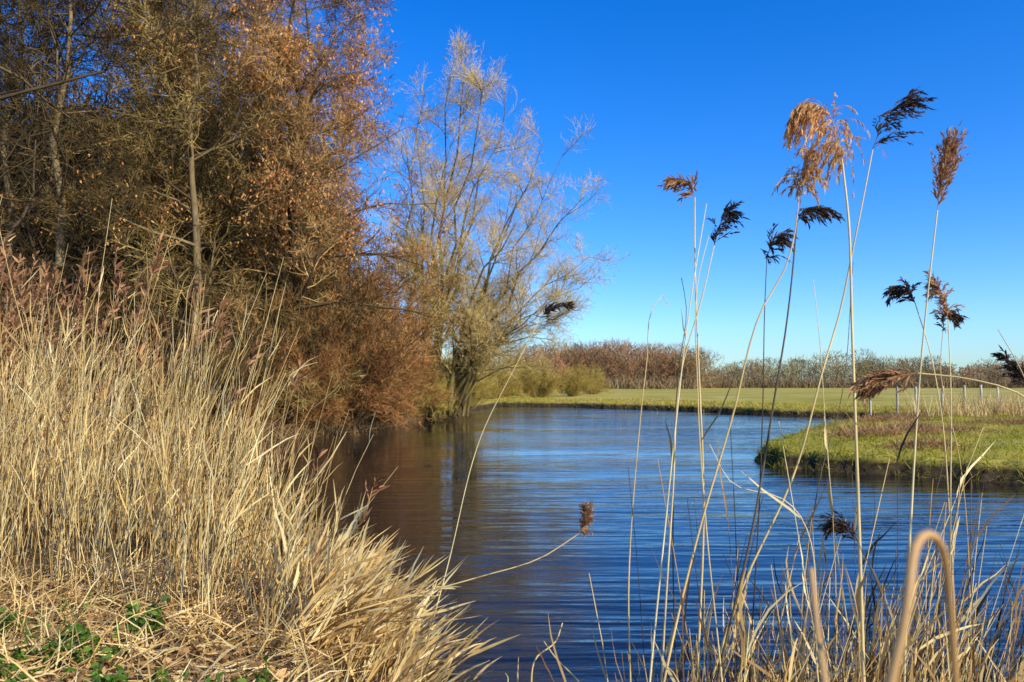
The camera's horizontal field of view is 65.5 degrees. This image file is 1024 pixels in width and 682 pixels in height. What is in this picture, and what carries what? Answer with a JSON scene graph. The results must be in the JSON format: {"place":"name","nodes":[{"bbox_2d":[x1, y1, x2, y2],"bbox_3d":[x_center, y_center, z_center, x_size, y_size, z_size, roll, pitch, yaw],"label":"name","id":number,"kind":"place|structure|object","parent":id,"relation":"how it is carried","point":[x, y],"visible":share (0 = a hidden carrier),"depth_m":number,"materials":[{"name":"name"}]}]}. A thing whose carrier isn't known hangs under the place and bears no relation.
{"place":"outdoors","nodes":[
{"label":"outdoors","id":0,"kind":"place"},
{"bbox_2d":[0,382,1023,681],"bbox_3d":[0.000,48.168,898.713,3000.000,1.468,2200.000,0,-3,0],"label":"ground","id":1,"kind":"structure","parent":0,"point":[986,470],"depth_m":18.41,"materials":[{"name":"green plant"}]},
{"bbox_2d":[0,616,85,681],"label":"nettle plant","id":2,"kind":"object","parent":1,"relation":"on","point":[15,668],"visible":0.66,"depth_m":4.08,"materials":[{"name":"green plant"}]},
{"bbox_2d":[0,592,93,641],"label":"nettle plant","id":3,"kind":"object","parent":1,"relation":"on","point":[10,616],"visible":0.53,"depth_m":4.91,"materials":[{"name":"green plant"}]},
{"bbox_2d":[0,279,137,448],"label":"hazel shrub","id":4,"kind":"object","parent":1,"relation":"on","point":[60,349],"visible":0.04,"depth_m":24.53,"materials":[{"name":"brown plant"}]},
{"bbox_2d":[10,617,128,681],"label":"nettle plant","id":5,"kind":"object","parent":1,"relation":"on","point":[81,629],"visible":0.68,"depth_m":4.27,"materials":[{"name":"green plant"}]},
{"bbox_2d":[0,2,164,337],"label":"oak tree","id":6,"kind":"object","parent":1,"relation":"on","point":[7,109],"visible":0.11,"depth_m":34.91,"materials":[{"name":"brown plant"}]},
{"bbox_2d":[0,0,192,327],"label":"oak tree","id":7,"kind":"object","parent":1,"relation":"on","point":[14,250],"visible":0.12,"depth_m":28.48,"materials":[{"name":"brown plant"}]},
{"bbox_2d":[1,237,208,415],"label":"hazel shrub","id":8,"kind":"object","parent":1,"relation":"on","point":[94,297],"visible":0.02,"depth_m":30.21,"materials":[{"name":"brown plant"}]},
{"bbox_2d":[0,0,220,417],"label":"oak tree","id":9,"kind":"object","parent":1,"relation":"on","point":[32,198],"visible":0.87,"depth_m":20.42,"materials":[{"name":"brown plant"}]},
{"bbox_2d":[59,662,167,681],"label":"nettle plant","id":10,"kind":"object","parent":1,"relation":"on","point":[109,678],"visible":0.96,"depth_m":3.88,"materials":[{"name":"green plant"}]},
{"bbox_2d":[0,0,241,397],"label":"oak tree","id":11,"kind":"object","parent":1,"relation":"on","point":[61,249],"visible":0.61,"depth_m":25.51,"materials":[{"name":"brown plant"}]},
{"bbox_2d":[1,289,260,445],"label":"hazel shrub","id":12,"kind":"object","parent":1,"relation":"on","point":[169,345],"visible":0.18,"depth_m":25.53,"materials":[{"name":"brown plant"}]},
{"bbox_2d":[0,0,276,343],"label":"oak tree","id":13,"kind":"object","parent":1,"relation":"on","point":[134,241],"visible":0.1,"depth_m":33.69,"materials":[{"name":"brown plant"}]},
{"bbox_2d":[122,596,168,634],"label":"nettle plant","id":14,"kind":"object","parent":1,"relation":"on","point":[140,620],"visible":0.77,"depth_m":4.77,"materials":[{"name":"green plant"}]},
{"bbox_2d":[0,0,298,361],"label":"alder tree","id":15,"kind":"object","parent":1,"relation":"on","point":[172,152],"visible":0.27,"depth_m":28.82,"materials":[{"name":"brown plant"}]},
{"bbox_2d":[4,0,320,430],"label":"alder tree","id":16,"kind":"object","parent":1,"relation":"on","point":[197,235],"visible":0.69,"depth_m":26.85,"materials":[{"name":"brown plant"}]},
{"bbox_2d":[0,46,373,405],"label":"background thicket","id":17,"kind":"object","parent":1,"relation":"on","point":[90,100],"visible":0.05,"depth_m":42.65,"materials":[{"name":"brown plant"}]},
{"bbox_2d":[139,346,240,432],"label":"sallow shrub","id":18,"kind":"object","parent":1,"relation":"on","point":[182,390],"visible":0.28,"depth_m":25.60,"materials":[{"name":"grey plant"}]},
{"bbox_2d":[0,575,386,681],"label":"grass tuft","id":19,"kind":"object","parent":1,"relation":"on","point":[159,632],"visible":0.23,"depth_m":4.62,"materials":[{"name":"green plant"}]},
{"bbox_2d":[0,527,397,681],"bbox_3d":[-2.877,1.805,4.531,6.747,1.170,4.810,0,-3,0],"label":"straw litter","id":20,"kind":"object","parent":1,"relation":"on","point":[148,651],"visible":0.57,"depth_m":4.68,"materials":[{"name":"beige plant"}]},
{"bbox_2d":[104,307,294,447],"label":"hazel shrub","id":21,"kind":"object","parent":1,"relation":"on","point":[225,362],"visible":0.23,"depth_m":26.25,"materials":[{"name":"plant"}]},
{"bbox_2d":[68,257,365,421],"bbox_3d":[-12.715,0.848,30.943,12.095,8.111,9.663,2,-4,-36],"label":"hazel shrub","id":22,"kind":"object","parent":1,"relation":"on","point":[204,318],"visible":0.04,"depth_m":28.85,"materials":[{"name":"brown plant"}]},
{"bbox_2d":[161,654,275,681],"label":"nettle plant","id":23,"kind":"object","parent":1,"relation":"on","point":[259,676],"visible":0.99,"depth_m":3.88,"materials":[{"name":"green plant"}]},
{"bbox_2d":[44,0,393,383],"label":"oak tree","id":24,"kind":"object","parent":1,"relation":"on","point":[199,171],"visible":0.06,"depth_m":37.37,"materials":[{"name":"brown plant"}]},
{"bbox_2d":[150,276,325,429],"bbox_3d":[-10.004,0.609,28.732,6.121,6.154,5.592,-2,-3,33],"label":"sallow shrub","id":25,"kind":"object","parent":1,"relation":"on","point":[262,346],"visible":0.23,"depth_m":27.89,"materials":[{"name":"brown plant"}]},
{"bbox_2d":[205,341,281,433],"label":"red shrub","id":26,"kind":"object","parent":1,"relation":"on","point":[253,409],"visible":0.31,"depth_m":27.05,"materials":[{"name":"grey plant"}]},
{"bbox_2d":[0,198,517,681],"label":"reed bed","id":27,"kind":"object","parent":1,"relation":"on","point":[36,458],"visible":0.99,"depth_m":6.21,"materials":[{"name":"plant"}]},
{"bbox_2d":[165,267,406,413],"bbox_3d":[-9.253,0.905,35.165,12.901,8.652,10.307,3,-4,-44],"label":"hazel shrub","id":28,"kind":"object","parent":1,"relation":"on","point":[270,302],"depth_m":33.72,"materials":[{"name":"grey plant"}]},
{"bbox_2d":[230,279,360,432],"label":"red shrub","id":29,"kind":"object","parent":1,"relation":"on","point":[316,371],"visible":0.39,"depth_m":28.73,"materials":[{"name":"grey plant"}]},
{"bbox_2d":[203,240,388,438],"bbox_3d":[-8.254,-0.030,30.702,7.237,7.964,7.921,0,-3,0],"label":"sallow shrub","id":30,"kind":"object","parent":1,"relation":"on","point":[314,329],"visible":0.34,"depth_m":28.95,"materials":[{"name":"brown plant"}]},
{"bbox_2d":[136,0,457,426],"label":"alder tree","id":31,"kind":"object","parent":1,"relation":"on","point":[290,192],"visible":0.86,"depth_m":28.45,"materials":[{"name":"brown plant"}]},
{"bbox_2d":[171,0,422,417],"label":"alder tree","id":32,"kind":"object","parent":1,"relation":"on","point":[298,6],"visible":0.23,"depth_m":36.28,"materials":[{"name":"brown plant"}]},
{"bbox_2d":[184,164,417,426],"bbox_3d":[-8.888,-1.102,32.874,10.802,10.860,9.868,1,-3,-25],"label":"sallow shrub","id":33,"kind":"object","parent":1,"relation":"on","point":[333,277],"visible":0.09,"depth_m":31.31,"materials":[{"name":"brown plant"}]},
{"bbox_2d":[271,343,349,428],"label":"red shrub","id":34,"kind":"object","parent":1,"relation":"on","point":[315,411],"visible":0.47,"depth_m":29.07,"materials":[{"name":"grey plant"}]},
{"bbox_2d":[261,226,448,435],"bbox_3d":[-6.494,-0.447,32.033,8.557,9.775,7.783,0,-3,0],"label":"red shrub","id":35,"kind":"object","parent":1,"relation":"on","point":[372,392],"visible":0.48,"depth_m":30.98,"materials":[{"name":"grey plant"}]},
{"bbox_2d":[326,222,447,397],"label":"red shrub","id":36,"kind":"object","parent":1,"relation":"on","point":[425,288],"visible":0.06,"depth_m":38.96,"materials":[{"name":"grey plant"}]},
{"bbox_2d":[316,259,459,428],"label":"red shrub","id":37,"kind":"object","parent":1,"relation":"on","point":[415,388],"visible":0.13,"depth_m":34.35,"materials":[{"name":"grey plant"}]},
{"bbox_2d":[336,247,446,414],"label":"sallow shrub","id":38,"kind":"object","parent":1,"relation":"on","point":[411,286],"visible":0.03,"depth_m":36.29,"materials":[{"name":"brown plant"}]},
{"bbox_2d":[374,373,430,417],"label":"willow shrub","id":39,"kind":"object","parent":1,"relation":"on","point":[418,400],"visible":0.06,"depth_m":37.15,"materials":[{"name":"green plant"}]},
{"bbox_2d":[229,500,594,655],"bbox_3d":[-1.309,1.678,4.632,3.695,1.435,0.158,0,-3,-7],"label":"reed stalk","id":40,"kind":"object","parent":1,"relation":"on","point":[586,518],"visible":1,"depth_m":4.82,"materials":[{"name":"plant"}]},
{"bbox_2d":[400,345,455,421],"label":"willow shrub","id":41,"kind":"object","parent":1,"relation":"on","point":[440,381],"visible":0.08,"depth_m":39.95,"materials":[{"name":"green plant"}]},
{"bbox_2d":[417,366,460,416],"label":"willow shrub","id":42,"kind":"object","parent":1,"relation":"on","point":[430,410],"visible":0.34,"depth_m":40.69,"materials":[{"name":"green plant"}]},
{"bbox_2d":[427,367,477,415],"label":"willow shrub","id":43,"kind":"object","parent":1,"relation":"on","point":[459,379],"visible":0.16,"depth_m":42.13,"materials":[{"name":"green plant"}]},
{"bbox_2d":[432,349,477,416],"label":"willow shrub","id":44,"kind":"object","parent":1,"relation":"on","point":[447,363],"visible":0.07,"depth_m":44.65,"materials":[{"name":"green plant"}]},
{"bbox_2d":[440,348,491,370],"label":"willow shrub","id":45,"kind":"object","parent":1,"relation":"on","point":[451,357],"visible":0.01,"depth_m":73.43,"materials":[{"name":"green plant"}]},
{"bbox_2d":[440,365,495,407],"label":"willow shrub","id":46,"kind":"object","parent":1,"relation":"on","point":[481,384],"visible":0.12,"depth_m":50.16,"materials":[{"name":"green plant"}]},
{"bbox_2d":[444,365,500,398],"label":"willow shrub","id":47,"kind":"object","parent":1,"relation":"on","point":[488,382],"visible":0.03,"depth_m":62.38,"materials":[{"name":"green plant"}]},
{"bbox_2d":[460,364,503,410],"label":"willow shrub","id":48,"kind":"object","parent":1,"relation":"on","point":[479,399],"visible":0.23,"depth_m":52.96,"materials":[{"name":"green plant"}]},
{"bbox_2d":[364,26,629,416],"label":"willow tree","id":49,"kind":"object","parent":1,"relation":"on","point":[490,338],"visible":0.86,"depth_m":41.66,"materials":[{"name":"beige plant"}]},
{"bbox_2d":[420,301,574,670],"bbox_3d":[-0.104,1.090,5.527,1.124,2.772,0.124,0,-3,-8],"label":"reed stalk","id":50,"kind":"object","parent":1,"relation":"on","point":[552,307],"visible":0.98,"depth_m":5.58,"materials":[{"name":"plant"}]},
{"bbox_2d":[480,356,530,398],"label":"willow shrub","id":51,"kind":"object","parent":1,"relation":"on","point":[502,380],"visible":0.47,"depth_m":71.21,"materials":[{"name":"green plant"}]},
{"bbox_2d":[495,354,545,395],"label":"willow shrub","id":52,"kind":"object","parent":1,"relation":"on","point":[519,376],"visible":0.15,"depth_m":89.24,"materials":[{"name":"green plant"}]},
{"bbox_2d":[40,407,1023,451],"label":"dead sedge","id":53,"kind":"object","parent":1,"relation":"on","point":[869,430],"visible":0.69,"depth_m":25.64,"materials":[{"name":"plant"}]},
{"bbox_2d":[512,353,566,396],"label":"willow shrub","id":54,"kind":"object","parent":1,"relation":"on","point":[548,384],"visible":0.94,"depth_m":77.32,"materials":[{"name":"green plant"}]},
{"bbox_2d":[553,361,599,396],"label":"willow shrub","id":55,"kind":"object","parent":1,"relation":"on","point":[569,387],"visible":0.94,"depth_m":84.43,"materials":[{"name":"green plant"}]},
{"bbox_2d":[572,360,614,393],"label":"willow shrub","id":56,"kind":"object","parent":1,"relation":"on","point":[596,390],"visible":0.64,"depth_m":99.32,"materials":[{"name":"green plant"}]},
{"bbox_2d":[695,236,735,681],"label":"reed stalk","id":57,"kind":"object","parent":1,"relation":"on","point":[716,417],"visible":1,"depth_m":3.53,"materials":[{"name":"plant"}]},
{"bbox_2d":[441,336,1023,391],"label":"distant woodland","id":58,"kind":"object","parent":1,"relation":"on","point":[661,373],"visible":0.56,"depth_m":197.80,"materials":[{"name":"brown plant"}]},
{"bbox_2d":[663,146,828,681],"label":"reed stalk","id":59,"kind":"object","parent":1,"relation":"on","point":[799,181],"visible":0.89,"depth_m":3.61,"materials":[{"name":"plant"}]},
{"bbox_2d":[493,396,1023,483],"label":"meadow grass","id":60,"kind":"structure","parent":1,"relation":"on","point":[783,405],"depth_m":23.55,"materials":[{"name":"green plant"}]},
{"bbox_2d":[709,444,818,681],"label":"reed stalk","id":61,"kind":"object","parent":1,"relation":"on","point":[799,517],"visible":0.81,"depth_m":3.61,"materials":[{"name":"plant"}]},
{"bbox_2d":[808,568,828,681],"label":"reed stalk","id":62,"kind":"object","parent":1,"relation":"on","point":[820,654],"visible":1,"depth_m":0.83,"materials":[{"name":"beige plant"}]},
{"bbox_2d":[782,92,887,681],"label":"reed stalk","id":63,"kind":"object","parent":1,"relation":"on","point":[806,113],"visible":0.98,"depth_m":3.62,"materials":[{"name":"plant"}]},
{"bbox_2d":[816,509,891,652],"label":"reed stalk","id":64,"kind":"object","parent":1,"relation":"on","point":[841,525],"visible":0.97,"depth_m":3.67,"materials":[{"name":"brown plant"}]},
{"bbox_2d":[884,530,958,681],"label":"reed stalk","id":65,"kind":"object","parent":1,"relation":"on","point":[915,546],"visible":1,"depth_m":0.66,"materials":[{"name":"beige plant"}]},
{"bbox_2d":[883,121,969,681],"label":"reed stalk","id":66,"kind":"object","parent":1,"relation":"on","point":[949,149],"visible":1,"depth_m":3.74,"materials":[{"name":"plant"}]},
{"bbox_2d":[846,366,1023,410],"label":"reed stalk","id":67,"kind":"object","parent":1,"relation":"on","point":[870,386],"visible":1,"depth_m":3.32,"materials":[{"name":"plant"}]},
{"bbox_2d":[869,385,1013,414],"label":"wooden fence","id":68,"kind":"object","parent":1,"relation":"on","point":[915,392],"visible":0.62,"depth_m":43.62,"materials":[{"name":"grey wood"}]},
{"bbox_2d":[885,389,1023,417],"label":"reed bed","id":69,"kind":"object","parent":1,"relation":"on","point":[999,409],"visible":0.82,"depth_m":36.84,"materials":[{"name":"beige plant"}]},
{"bbox_2d":[998,330,1023,376],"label":"reed stalk","id":70,"kind":"object","parent":1,"relation":"on","point":[1012,353],"visible":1,"depth_m":3.71,"materials":[{"name":"plant"}]},
{"bbox_2d":[0,0,1023,381],"label":"sky","id":71,"kind":"structure","parent":0,"point":[712,88],"materials":[{"name":"blue"}]},
{"bbox_2d":[24,406,1023,681],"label":"water","id":72,"kind":"structure","parent":0,"point":[536,476],"depth_m":11.10,"materials":[{"name":"blue liquid"}]},
{"bbox_2d":[517,623,562,681],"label":"reed stalk","id":73,"kind":"object","parent":72,"relation":"in","point":[537,657],"visible":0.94,"depth_m":4.00,"materials":[{"name":"plant"}]},
{"bbox_2d":[543,641,616,681],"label":"reed stalk","id":74,"kind":"object","parent":72,"relation":"in","point":[564,666],"visible":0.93,"depth_m":4.00,"materials":[{"name":"plant"}]},
{"bbox_2d":[628,295,669,681],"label":"reed stalk","id":75,"kind":"object","parent":72,"relation":"in","point":[632,507],"visible":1,"depth_m":3.80,"materials":[{"name":"plant"}]},
{"bbox_2d":[665,278,686,681],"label":"reed stalk","id":76,"kind":"object","parent":72,"relation":"in","point":[670,440],"visible":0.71,"depth_m":3.89,"materials":[{"name":"beige plant"}]},
{"bbox_2d":[649,204,706,681],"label":"reed stalk","id":77,"kind":"object","parent":72,"relation":"in","point":[652,652],"visible":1,"depth_m":3.61,"materials":[{"name":"plant"}]},
{"bbox_2d":[656,170,704,681],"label":"reed stalk","id":78,"kind":"object","parent":72,"relation":"in","point":[674,183],"visible":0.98,"depth_m":3.88,"materials":[{"name":"plant"}]},
{"bbox_2d":[661,201,749,681],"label":"reed stalk","id":79,"kind":"object","parent":72,"relation":"in","point":[726,217],"visible":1,"depth_m":3.81,"materials":[{"name":"plant"}]},
{"bbox_2d":[749,223,797,680],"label":"reed stalk","id":80,"kind":"object","parent":72,"relation":"in","point":[783,239],"visible":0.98,"depth_m":3.93,"materials":[{"name":"beige plant"}]},
{"bbox_2d":[536,401,1023,681],"bbox_3d":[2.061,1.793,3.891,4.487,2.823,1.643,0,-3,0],"label":"reed fringe","id":81,"kind":"object","parent":72,"relation":"in","point":[883,654],"visible":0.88,"depth_m":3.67,"materials":[{"name":"plant"}]},
{"bbox_2d":[716,205,845,681],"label":"reed stalk","id":82,"kind":"object","parent":72,"relation":"in","point":[823,212],"visible":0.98,"depth_m":3.65,"materials":[{"name":"beige plant"}]},
{"bbox_2d":[710,86,936,681],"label":"reed stalk","id":83,"kind":"object","parent":72,"relation":"in","point":[908,102],"visible":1,"depth_m":3.85,"materials":[{"name":"plant"}]},
{"bbox_2d":[801,266,852,666],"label":"reed stalk","id":84,"kind":"object","parent":72,"relation":"in","point":[817,492],"visible":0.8,"depth_m":3.90,"materials":[{"name":"beige plant"}]},
{"bbox_2d":[813,280,854,675],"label":"reed stalk","id":85,"kind":"object","parent":72,"relation":"in","point":[825,436],"visible":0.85,"depth_m":3.83,"materials":[{"name":"plant"}]},
{"bbox_2d":[882,276,955,623],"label":"reed stalk","id":86,"kind":"object","parent":72,"relation":"in","point":[897,292],"visible":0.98,"depth_m":4.02,"materials":[{"name":"plant"}]},
{"bbox_2d":[922,269,965,653],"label":"reed stalk","id":87,"kind":"object","parent":72,"relation":"in","point":[935,289],"visible":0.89,"depth_m":3.92,"materials":[{"name":"plant"}]},
{"bbox_2d":[934,305,971,675],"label":"reed stalk","id":88,"kind":"object","parent":72,"relation":"in","point":[955,318],"visible":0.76,"depth_m":4.10,"materials":[{"name":"plant"}]},
{"bbox_2d":[990,344,1023,388],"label":"reed stalk","id":89,"kind":"object","parent":72,"relation":"in","point":[1011,365],"visible":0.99,"depth_m":3.91,"materials":[{"name":"plant"}]}
]}

